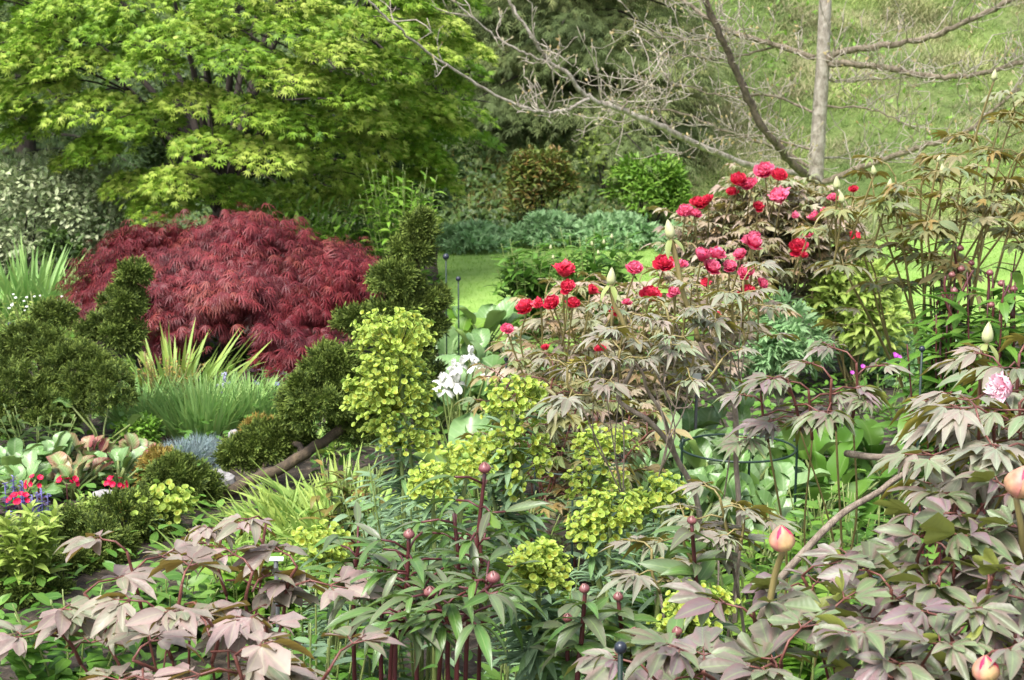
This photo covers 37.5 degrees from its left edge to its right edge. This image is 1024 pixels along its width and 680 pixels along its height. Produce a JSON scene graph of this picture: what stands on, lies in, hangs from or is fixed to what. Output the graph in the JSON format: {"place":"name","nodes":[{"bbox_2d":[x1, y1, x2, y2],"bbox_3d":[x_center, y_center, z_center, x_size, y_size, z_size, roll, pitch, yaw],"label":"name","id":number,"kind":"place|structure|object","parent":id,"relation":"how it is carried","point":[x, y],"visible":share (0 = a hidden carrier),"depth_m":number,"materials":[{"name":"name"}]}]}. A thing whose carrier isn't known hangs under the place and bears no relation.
{"place":"outdoors","nodes":[
{"label":"outdoors","id":0,"kind":"place"},
{"bbox_2d":[307,65,706,227],"bbox_3d":[0.032,-2.411,17.924,5.007,1.966,4.068,0,10,0],"label":"shrub","id":1,"kind":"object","parent":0,"point":[485,193],"depth_m":17.67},
{"bbox_2d":[0,0,1023,679],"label":"ground","id":2,"kind":"structure","parent":0,"point":[306,468],"depth_m":18.11,"materials":[{"name":"plant"}]},
{"bbox_2d":[0,437,51,490],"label":"bergenia","id":3,"kind":"object","parent":2,"relation":"on","point":[12,452],"visible":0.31,"depth_m":6.21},
{"bbox_2d":[0,499,68,596],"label":"shrub","id":4,"kind":"object","parent":2,"relation":"on","point":[25,544],"visible":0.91,"depth_m":4.83,"materials":[{"name":"plant"}]},
{"bbox_2d":[0,449,72,499],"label":"bergenia","id":5,"kind":"object","parent":2,"relation":"on","point":[30,462],"visible":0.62,"depth_m":6.00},
{"bbox_2d":[0,566,79,611],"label":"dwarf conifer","id":6,"kind":"object","parent":2,"relation":"on","point":[20,591],"visible":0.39,"depth_m":4.84,"materials":[{"name":"green plant"}]},
{"bbox_2d":[0,404,84,448],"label":"perennial","id":7,"kind":"object","parent":2,"relation":"on","point":[21,422],"visible":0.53,"depth_m":6.48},
{"bbox_2d":[0,229,103,331],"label":"iris","id":8,"kind":"object","parent":2,"relation":"on","point":[55,276],"visible":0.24,"depth_m":10.14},
{"bbox_2d":[34,223,87,288],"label":"shrub","id":9,"kind":"object","parent":2,"relation":"on","point":[48,242],"visible":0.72,"depth_m":11.72,"materials":[{"name":"green plant"}]},
{"bbox_2d":[38,430,86,479],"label":"bergenia","id":10,"kind":"object","parent":2,"relation":"on","point":[61,441],"visible":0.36,"depth_m":6.29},
{"bbox_2d":[0,142,143,279],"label":"flowering shrub","id":11,"kind":"object","parent":2,"relation":"on","point":[57,196],"visible":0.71,"depth_m":12.04,"materials":[{"name":"green plant"}]},
{"bbox_2d":[4,499,142,576],"bbox_3d":[-1.533,0.708,5.193,0.486,0.323,0.351,0,10,0],"label":"dwarf conifer","id":12,"kind":"object","parent":2,"relation":"on","point":[74,519],"visible":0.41,"depth_m":5.18,"materials":[{"name":"green plant"}]},
{"bbox_2d":[0,584,153,679],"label":"perennial","id":13,"kind":"object","parent":2,"relation":"on","point":[58,659],"visible":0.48,"depth_m":4.09,"materials":[{"name":"plant"}]},
{"bbox_2d":[0,254,155,442],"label":"dwarf conifer","id":14,"kind":"object","parent":2,"relation":"on","point":[52,351],"visible":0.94,"depth_m":6.79,"materials":[{"name":"green plant"}]},
{"bbox_2d":[41,451,114,499],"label":"bergenia","id":15,"kind":"object","parent":2,"relation":"on","point":[61,463],"visible":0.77,"depth_m":6.07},
{"bbox_2d":[69,432,119,472],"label":"bergenia","id":16,"kind":"object","parent":2,"relation":"on","point":[105,445],"visible":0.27,"depth_m":6.35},
{"bbox_2d":[0,0,206,207],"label":"evergreen tree","id":17,"kind":"object","parent":2,"relation":"on","point":[28,146],"visible":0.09,"depth_m":17.12,"materials":[{"name":"green plant"}]},
{"bbox_2d":[81,446,147,490],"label":"bergenia","id":18,"kind":"object","parent":2,"relation":"on","point":[123,464],"visible":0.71,"depth_m":6.14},
{"bbox_2d":[78,485,186,542],"bbox_3d":[-1.425,0.661,5.494,0.462,0.284,0.310,0,10,0],"label":"dwarf conifer","id":19,"kind":"object","parent":2,"relation":"on","point":[107,501],"visible":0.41,"depth_m":5.44,"materials":[{"name":"green plant"}]},
{"bbox_2d":[109,410,165,445],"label":"perennial","id":20,"kind":"object","parent":2,"relation":"on","point":[149,427],"visible":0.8,"depth_m":6.75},
{"bbox_2d":[91,364,213,432],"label":"iris","id":21,"kind":"object","parent":2,"relation":"on","point":[113,413],"visible":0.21,"depth_m":7.27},
{"bbox_2d":[111,479,201,541],"bbox_3d":[-1.306,0.619,5.548,0.331,0.218,0.250,-4,10,-22],"label":"euphorbia","id":22,"kind":"object","parent":2,"relation":"on","point":[175,499],"visible":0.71,"depth_m":5.51,"materials":[{"name":"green plant"}]},
{"bbox_2d":[122,351,204,398],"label":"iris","id":23,"kind":"object","parent":2,"relation":"on","point":[167,372],"visible":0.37,"depth_m":7.60,"materials":[{"name":"green plant"}]},
{"bbox_2d":[96,562,242,658],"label":"perennial","id":24,"kind":"object","parent":2,"relation":"on","point":[166,597],"visible":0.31,"depth_m":4.46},
{"bbox_2d":[132,447,230,508],"bbox_3d":[-1.296,0.563,5.918,0.392,0.302,0.283,0,10,0],"label":"dwarf conifer","id":25,"kind":"object","parent":2,"relation":"on","point":[178,467],"visible":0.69,"depth_m":5.86,"materials":[{"name":"green plant"}]},
{"bbox_2d":[159,432,221,468],"bbox_3d":[-1.398,0.503,6.526,0.428,0.213,0.379,0,10,0],"label":"dianthus","id":26,"kind":"object","parent":2,"relation":"on","point":[201,448],"visible":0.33,"depth_m":6.50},
{"bbox_2d":[109,321,272,397],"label":"iris","id":27,"kind":"object","parent":2,"relation":"on","point":[211,369],"visible":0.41,"depth_m":7.89,"materials":[{"name":"green plant"}]},
{"bbox_2d":[0,513,406,679],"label":"tree peony","id":28,"kind":"object","parent":2,"relation":"on","point":[234,628],"visible":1,"depth_m":2.48,"materials":[{"name":"plant"}]},
{"bbox_2d":[132,367,275,440],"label":"iris","id":29,"kind":"object","parent":2,"relation":"on","point":[190,411],"visible":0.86,"depth_m":7.12,"materials":[{"name":"plant"}]},
{"bbox_2d":[48,200,389,385],"bbox_3d":[-1.682,-0.300,8.959,2.176,1.081,1.917,0,10,0],"label":"red maple","id":30,"kind":"object","parent":2,"relation":"on","point":[228,276],"visible":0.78,"depth_m":8.52,"materials":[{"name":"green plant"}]},
{"bbox_2d":[194,365,287,422],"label":"iris","id":31,"kind":"object","parent":2,"relation":"on","point":[264,408],"visible":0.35,"depth_m":7.39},
{"bbox_2d":[189,535,293,626],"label":"perennial","id":32,"kind":"object","parent":2,"relation":"on","point":[226,575],"visible":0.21,"depth_m":4.52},
{"bbox_2d":[0,0,507,227],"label":"green maple","id":33,"kind":"object","parent":2,"relation":"on","point":[37,31],"visible":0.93,"depth_m":11.48,"materials":[{"name":"green plant"}]},
{"bbox_2d":[170,478,349,543],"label":"daylily","id":34,"kind":"object","parent":2,"relation":"on","point":[238,510],"visible":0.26,"depth_m":5.56,"materials":[{"name":"green plant"}]},
{"bbox_2d":[201,528,318,632],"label":"perennial","id":35,"kind":"object","parent":2,"relation":"on","point":[292,607],"visible":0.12,"depth_m":4.51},
{"bbox_2d":[92,66,474,230],"bbox_3d":[-2.302,-1.764,14.885,3.862,1.876,1.594,0,10,0],"label":"shrub","id":36,"kind":"object","parent":2,"relation":"on","point":[160,147],"visible":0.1,"depth_m":14.56,"materials":[{"name":"green plant"}]},
{"bbox_2d":[215,488,390,565],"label":"daylily","id":37,"kind":"object","parent":2,"relation":"on","point":[283,520],"visible":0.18,"depth_m":5.43,"materials":[{"name":"green plant"}]},
{"bbox_2d":[245,192,362,245],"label":"shrub","id":38,"kind":"object","parent":2,"relation":"on","point":[333,229],"visible":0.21,"depth_m":11.56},
{"bbox_2d":[234,565,389,679],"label":"perennial","id":39,"kind":"object","parent":2,"relation":"on","point":[338,671],"visible":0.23,"depth_m":3.46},
{"bbox_2d":[263,623,362,679],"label":"perennial","id":40,"kind":"object","parent":2,"relation":"on","point":[322,649],"visible":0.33,"depth_m":3.06,"materials":[{"name":"green plant"}]},
{"bbox_2d":[179,203,454,508],"bbox_3d":[-0.784,0.065,6.104,1.179,1.214,0.503,-3,10,-17],"label":"dwarf conifer","id":41,"kind":"object","parent":2,"relation":"on","point":[310,389],"visible":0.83,"depth_m":6.13,"materials":[{"name":"green plant"}]},
{"bbox_2d":[286,519,357,674],"bbox_3d":[-0.450,0.732,3.707,0.188,0.610,0.231,0,10,0],"label":"euphorbia","id":42,"kind":"object","parent":2,"relation":"on","point":[314,538],"visible":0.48,"depth_m":3.63,"materials":[{"name":"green plant"}]},
{"bbox_2d":[215,441,442,537],"bbox_3d":[-0.645,0.555,5.688,0.940,0.354,0.808,0,10,0],"label":"daylily","id":43,"kind":"object","parent":2,"relation":"on","point":[286,491],"visible":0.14,"depth_m":5.74,"materials":[{"name":"green plant"}]},
{"bbox_2d":[298,456,395,572],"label":"perennial","id":44,"kind":"object","parent":2,"relation":"on","point":[347,488],"visible":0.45,"depth_m":5.04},
{"bbox_2d":[240,462,469,566],"bbox_3d":[-0.577,0.643,5.263,1.026,0.373,0.868,0,10,0],"label":"daylily","id":45,"kind":"object","parent":2,"relation":"on","point":[321,504],"visible":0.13,"depth_m":5.38,"materials":[{"name":"green plant"}]},
{"bbox_2d":[297,564,414,679],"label":"peony plant","id":46,"kind":"object","parent":2,"relation":"on","point":[368,668],"visible":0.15,"depth_m":3.85,"materials":[{"name":"green plant"}]},
{"bbox_2d":[0,0,719,242],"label":"background shrubs","id":47,"kind":"object","parent":2,"relation":"on","point":[506,219],"visible":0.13,"depth_m":17.59,"materials":[{"name":"plant"}]},
{"bbox_2d":[340,195,400,262],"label":"perennial","id":48,"kind":"object","parent":2,"relation":"on","point":[358,231],"visible":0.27,"depth_m":11.76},
{"bbox_2d":[325,468,451,580],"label":"perennial","id":49,"kind":"object","parent":2,"relation":"on","point":[372,517],"visible":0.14,"depth_m":4.76,"materials":[{"name":"green plant"}]},
{"bbox_2d":[339,306,444,664],"bbox_3d":[-0.323,0.430,4.131,0.292,1.060,0.274,0,10,0],"label":"euphorbia","id":50,"kind":"object","parent":2,"relation":"on","point":[388,399],"visible":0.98,"depth_m":4.04,"materials":[{"name":"green plant"}]},
{"bbox_2d":[355,163,447,282],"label":"peony plant","id":51,"kind":"object","parent":2,"relation":"on","point":[385,230],"visible":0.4,"depth_m":11.22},
{"bbox_2d":[353,464,475,679],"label":"leafy plant","id":52,"kind":"object","parent":2,"relation":"on","point":[412,652],"visible":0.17,"depth_m":4.04,"materials":[{"name":"green plant"}]},
{"bbox_2d":[299,462,550,679],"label":"peony plant","id":53,"kind":"object","parent":2,"relation":"on","point":[413,597],"visible":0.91,"depth_m":2.59,"materials":[{"name":"plant"}]},
{"bbox_2d":[390,444,504,679],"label":"euphorbia","id":54,"kind":"object","parent":2,"relation":"on","point":[471,469],"visible":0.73,"depth_m":3.62,"materials":[{"name":"green plant"}]},
{"bbox_2d":[413,412,500,514],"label":"bergenia","id":55,"kind":"object","parent":2,"relation":"on","point":[462,424],"visible":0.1,"depth_m":5.86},
{"bbox_2d":[419,345,495,487],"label":"white iris","id":56,"kind":"object","parent":2,"relation":"on","point":[453,380],"visible":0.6,"depth_m":6.06,"materials":[{"name":"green plant"}]},
{"bbox_2d":[411,363,512,423],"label":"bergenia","id":57,"kind":"object","parent":2,"relation":"on","point":[473,393],"visible":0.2,"depth_m":7.09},
{"bbox_2d":[318,0,607,145],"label":"evergreen tree","id":58,"kind":"object","parent":2,"relation":"on","point":[479,37],"visible":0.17,"depth_m":18.19,"materials":[{"name":"green plant"}]},
{"bbox_2d":[451,327,489,373],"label":"bergenia","id":59,"kind":"object","parent":2,"relation":"on","point":[478,339],"visible":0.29,"depth_m":8.20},
{"bbox_2d":[432,217,512,255],"bbox_3d":[-0.409,-1.002,14.673,0.864,0.433,0.997,0,10,0],"label":"geranium mound","id":60,"kind":"object","parent":2,"relation":"on","point":[478,235],"visible":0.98,"depth_m":14.40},
{"bbox_2d":[450,296,538,354],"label":"bergenia","id":61,"kind":"object","parent":2,"relation":"on","point":[501,313],"visible":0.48,"depth_m":9.15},
{"bbox_2d":[439,373,564,671],"bbox_3d":[-0.015,0.536,3.866,0.311,0.941,0.234,8,13,41],"label":"euphorbia","id":62,"kind":"object","parent":2,"relation":"on","point":[514,489],"visible":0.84,"depth_m":3.79,"materials":[{"name":"green plant"}]},
{"bbox_2d":[434,483,570,614],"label":"perennial","id":63,"kind":"object","parent":2,"relation":"on","point":[470,510],"visible":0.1,"depth_m":4.67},
{"bbox_2d":[0,272,1023,679],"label":"ground cover","id":64,"kind":"object","parent":2,"relation":"on","point":[40,580],"visible":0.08,"depth_m":6.02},
{"bbox_2d":[480,240,572,337],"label":"peony plant","id":65,"kind":"object","parent":2,"relation":"on","point":[532,275],"visible":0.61,"depth_m":9.58,"materials":[{"name":"plant"}]},
{"bbox_2d":[482,536,586,679],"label":"euphorbia","id":66,"kind":"object","parent":2,"relation":"on","point":[548,553],"visible":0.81,"depth_m":2.86,"materials":[{"name":"green plant"}]},
{"bbox_2d":[501,143,580,222],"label":"shrub","id":67,"kind":"object","parent":2,"relation":"on","point":[531,177],"visible":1,"depth_m":16.20,"materials":[{"name":"green plant"}]},
{"bbox_2d":[507,207,583,247],"bbox_3d":[0.329,-1.103,15.153,0.843,0.469,0.990,0,10,0],"label":"geranium mound","id":68,"kind":"object","parent":2,"relation":"on","point":[537,227],"visible":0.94,"depth_m":14.90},
{"bbox_2d":[451,350,692,584],"bbox_3d":[0.177,0.446,4.945,0.766,0.859,0.808,0,10,0],"label":"tree peony","id":69,"kind":"object","parent":2,"relation":"on","point":[568,423],"visible":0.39,"depth_m":4.83,"materials":[{"name":"plant"}]},
{"bbox_2d":[536,227,654,327],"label":"peony plant","id":70,"kind":"object","parent":2,"relation":"on","point":[620,272],"visible":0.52,"depth_m":9.83,"materials":[{"name":"plant"}]},
{"bbox_2d":[561,421,640,624],"bbox_3d":[0.241,0.597,4.044,0.227,0.760,0.255,0,10,0],"label":"euphorbia","id":71,"kind":"object","parent":2,"relation":"on","point":[601,467],"visible":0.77,"depth_m":3.97,"materials":[{"name":"green plant"}]},
{"bbox_2d":[574,109,635,198],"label":"shrub","id":72,"kind":"object","parent":2,"relation":"on","point":[596,146],"visible":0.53,"depth_m":17.20,"materials":[{"name":"green plant"}]},
{"bbox_2d":[564,482,649,672],"bbox_3d":[0.225,0.702,3.485,0.208,0.744,0.233,0,10,0],"label":"euphorbia","id":73,"kind":"object","parent":2,"relation":"on","point":[595,521],"visible":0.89,"depth_m":3.45,"materials":[{"name":"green plant"}]},
{"bbox_2d":[428,0,796,207],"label":"evergreen tree","id":74,"kind":"object","parent":2,"relation":"on","point":[589,20],"visible":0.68,"depth_m":17.57,"materials":[{"name":"green plant"}]},
{"bbox_2d":[562,208,662,250],"bbox_3d":[1.048,-1.076,14.989,0.948,0.472,1.124,9,13,42],"label":"geranium mound","id":75,"kind":"object","parent":2,"relation":"on","point":[621,224],"visible":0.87,"depth_m":14.79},
{"bbox_2d":[527,515,740,679],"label":"peony plant","id":76,"kind":"object","parent":2,"relation":"on","point":[576,638],"visible":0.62,"depth_m":2.69,"materials":[{"name":"plant"}]},
{"bbox_2d":[484,233,802,488],"bbox_3d":[0.493,0.137,5.780,1.206,1.191,1.087,0,10,0],"label":"tree peony","id":77,"kind":"object","parent":2,"relation":"on","point":[663,265],"visible":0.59,"depth_m":5.59,"materials":[{"name":"green plant"}]},
{"bbox_2d":[598,469,690,675],"bbox_3d":[0.307,0.680,3.639,0.255,0.733,0.209,0,10,0],"label":"euphorbia","id":78,"kind":"object","parent":2,"relation":"on","point":[668,487],"visible":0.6,"depth_m":3.60,"materials":[{"name":"green plant"}]},
{"bbox_2d":[597,145,693,222],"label":"shrub","id":79,"kind":"object","parent":2,"relation":"on","point":[670,191],"visible":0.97,"depth_m":16.17,"materials":[{"name":"green plant"}]},
{"bbox_2d":[524,219,800,638],"bbox_3d":[0.374,0.404,3.638,0.692,1.378,0.480,0,10,0],"label":"tree peony","id":80,"kind":"object","parent":2,"relation":"on","point":[669,347],"visible":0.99,"depth_m":3.56,"materials":[{"name":"green plant"}]},
{"bbox_2d":[602,467,733,590],"bbox_3d":[0.531,0.620,4.852,0.464,0.446,0.286,-5,11,-28],"label":"bergenia","id":81,"kind":"object","parent":2,"relation":"on","point":[719,482],"visible":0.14,"depth_m":4.82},
{"bbox_2d":[361,0,1023,243],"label":"meadow grass","id":82,"kind":"structure","parent":2,"relation":"on","point":[949,211],"depth_m":19.18,"materials":[{"name":"plant"}]},
{"bbox_2d":[645,575,745,679],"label":"euphorbia","id":83,"kind":"object","parent":2,"relation":"on","point":[670,610],"visible":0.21,"depth_m":2.75,"materials":[{"name":"yellow plant"}]},
{"bbox_2d":[596,479,803,636],"bbox_3d":[0.377,0.730,3.120,0.421,0.911,0.287,0,10,0],"label":"tree peony","id":84,"kind":"object","parent":2,"relation":"on","point":[628,578],"visible":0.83,"depth_m":3.03,"materials":[{"name":"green plant"}]},
{"bbox_2d":[679,433,797,534],"bbox_3d":[0.731,0.590,4.920,0.378,0.578,0.387,0,10,0],"label":"plant support","id":85,"kind":"object","parent":2,"relation":"on","point":[795,452],"visible":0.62,"depth_m":4.85,"materials":[{"name":"green metal"}]},
{"bbox_2d":[661,427,816,547],"bbox_3d":[0.809,0.535,5.375,0.640,0.438,0.378,4,11,23],"label":"bergenia","id":86,"kind":"object","parent":2,"relation":"on","point":[700,446],"visible":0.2,"depth_m":5.37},
{"bbox_2d":[672,450,830,575],"bbox_3d":[0.815,0.589,5.055,0.484,0.440,0.542,-4,10,-20],"label":"bergenia","id":87,"kind":"object","parent":2,"relation":"on","point":[802,480],"visible":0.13,"depth_m":5.04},
{"bbox_2d":[640,161,881,370],"bbox_3d":[1.364,-0.353,8.297,1.251,1.308,1.526,4,11,24],"label":"tree peony","id":88,"kind":"object","parent":2,"relation":"on","point":[772,219],"visible":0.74,"depth_m":8.20,"materials":[{"name":"green plant"}]},
{"bbox_2d":[683,472,854,602],"bbox_3d":[0.852,0.636,4.830,0.499,0.424,0.657,-6,11,-30],"label":"bergenia","id":89,"kind":"object","parent":2,"relation":"on","point":[730,490],"visible":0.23,"depth_m":4.85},
{"bbox_2d":[711,562,847,679],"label":"perennial","id":90,"kind":"object","parent":2,"relation":"on","point":[799,670],"visible":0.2,"depth_m":3.83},
{"bbox_2d":[723,285,842,387],"bbox_3d":[1.468,0.021,8.124,0.669,0.625,0.622,0,10,0],"label":"geranium mound","id":91,"kind":"object","parent":2,"relation":"on","point":[775,354],"visible":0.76,"depth_m":7.95,"materials":[{"name":"plant"}]},
{"bbox_2d":[706,461,872,561],"bbox_3d":[0.898,0.613,5.075,0.617,0.387,0.507,5,11,26],"label":"bergenia","id":92,"kind":"object","parent":2,"relation":"on","point":[762,496],"visible":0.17,"depth_m":5.06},
{"bbox_2d":[564,463,1023,679],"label":"tree peony","id":93,"kind":"object","parent":2,"relation":"on","point":[887,630],"visible":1,"depth_m":2.24,"materials":[{"name":"plant"}]},
{"bbox_2d":[729,498,863,646],"bbox_3d":[0.816,0.703,4.407,0.406,0.470,0.454,-8,12,-38],"label":"perennial","id":94,"kind":"object","parent":2,"relation":"on","point":[797,547],"visible":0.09,"depth_m":4.37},
{"bbox_2d":[739,419,876,489],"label":"bergenia","id":95,"kind":"object","parent":2,"relation":"on","point":[776,453],"visible":0.11,"depth_m":5.40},
{"bbox_2d":[711,339,913,679],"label":"tree peony","id":96,"kind":"object","parent":2,"relation":"on","point":[819,417],"visible":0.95,"depth_m":3.11,"materials":[{"name":"plant"}]},
{"bbox_2d":[739,441,889,540],"bbox_3d":[0.993,0.566,5.162,0.553,0.449,0.507,6,11,31],"label":"bergenia","id":97,"kind":"object","parent":2,"relation":"on","point":[845,463],"visible":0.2,"depth_m":5.12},
{"bbox_2d":[765,426,908,537],"bbox_3d":[1.222,0.518,5.430,0.580,0.452,0.649,0,10,0],"label":"bergenia","id":98,"kind":"object","parent":2,"relation":"on","point":[844,434],"visible":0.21,"depth_m":5.43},
{"bbox_2d":[764,482,923,594],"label":"perennial","id":99,"kind":"object","parent":2,"relation":"on","point":[871,523],"visible":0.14,"depth_m":4.63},
{"bbox_2d":[804,251,919,386],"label":"shrub","id":100,"kind":"object","parent":2,"relation":"on","point":[861,333],"visible":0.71,"depth_m":8.17,"materials":[{"name":"plant"}]},
{"bbox_2d":[795,482,946,604],"bbox_3d":[1.011,0.687,4.226,0.438,0.562,0.396,0,10,0],"label":"perennial","id":101,"kind":"object","parent":2,"relation":"on","point":[849,529],"visible":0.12,"depth_m":4.22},
{"bbox_2d":[751,322,1023,641],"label":"tree peony","id":102,"kind":"object","parent":2,"relation":"on","point":[944,417],"visible":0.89,"depth_m":2.62,"materials":[{"name":"green plant"}]},
{"bbox_2d":[825,418,967,522],"bbox_3d":[1.410,0.506,5.532,0.578,0.442,0.507,-5,11,-29],"label":"bergenia","id":103,"kind":"object","parent":2,"relation":"on","point":[872,436],"visible":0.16,"depth_m":5.52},
{"bbox_2d":[833,327,965,389],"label":"shrub","id":104,"kind":"object","parent":2,"relation":"on","point":[881,354],"visible":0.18,"depth_m":8.43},
{"bbox_2d":[784,70,1023,514],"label":"tree peony","id":105,"kind":"object","parent":2,"relation":"on","point":[925,230],"visible":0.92,"depth_m":5.20,"materials":[{"name":"plant"}]},
{"bbox_2d":[884,265,980,564],"bbox_3d":[1.471,0.277,5.100,0.330,1.074,0.351,-2,10,-13],"label":"peony plant","id":106,"kind":"object","parent":2,"relation":"on","point":[953,325],"visible":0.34,"depth_m":5.03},
{"bbox_2d":[871,302,1009,583],"bbox_3d":[1.425,0.354,4.943,0.490,0.975,0.402,0,10,0],"label":"peony plant","id":107,"kind":"object","parent":2,"relation":"on","point":[899,424],"visible":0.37,"depth_m":4.91,"materials":[{"name":"plant"}]},
{"bbox_2d":[899,245,1023,545],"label":"peony plant","id":108,"kind":"object","parent":2,"relation":"on","point":[1017,276],"visible":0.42,"depth_m":5.20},
{"bbox_2d":[924,269,1023,555],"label":"peony plant","id":109,"kind":"object","parent":2,"relation":"on","point":[1003,304],"visible":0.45,"depth_m":4.81,"materials":[{"name":"plant"}]},
{"bbox_2d":[965,273,1023,508],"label":"peony plant","id":110,"kind":"object","parent":2,"relation":"on","point":[1007,357],"visible":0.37,"depth_m":4.92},
{"bbox_2d":[437,237,1023,351],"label":"lawn","id":111,"kind":"structure","parent":0,"point":[472,279],"depth_m":13.14,"materials":[{"name":"plant"}]},
{"bbox_2d":[367,0,1023,210],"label":"magnolia","id":112,"kind":"object","parent":111,"relation":"on","point":[825,57],"visible":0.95,"depth_m":12.66,"materials":[{"name":"grey plant"}]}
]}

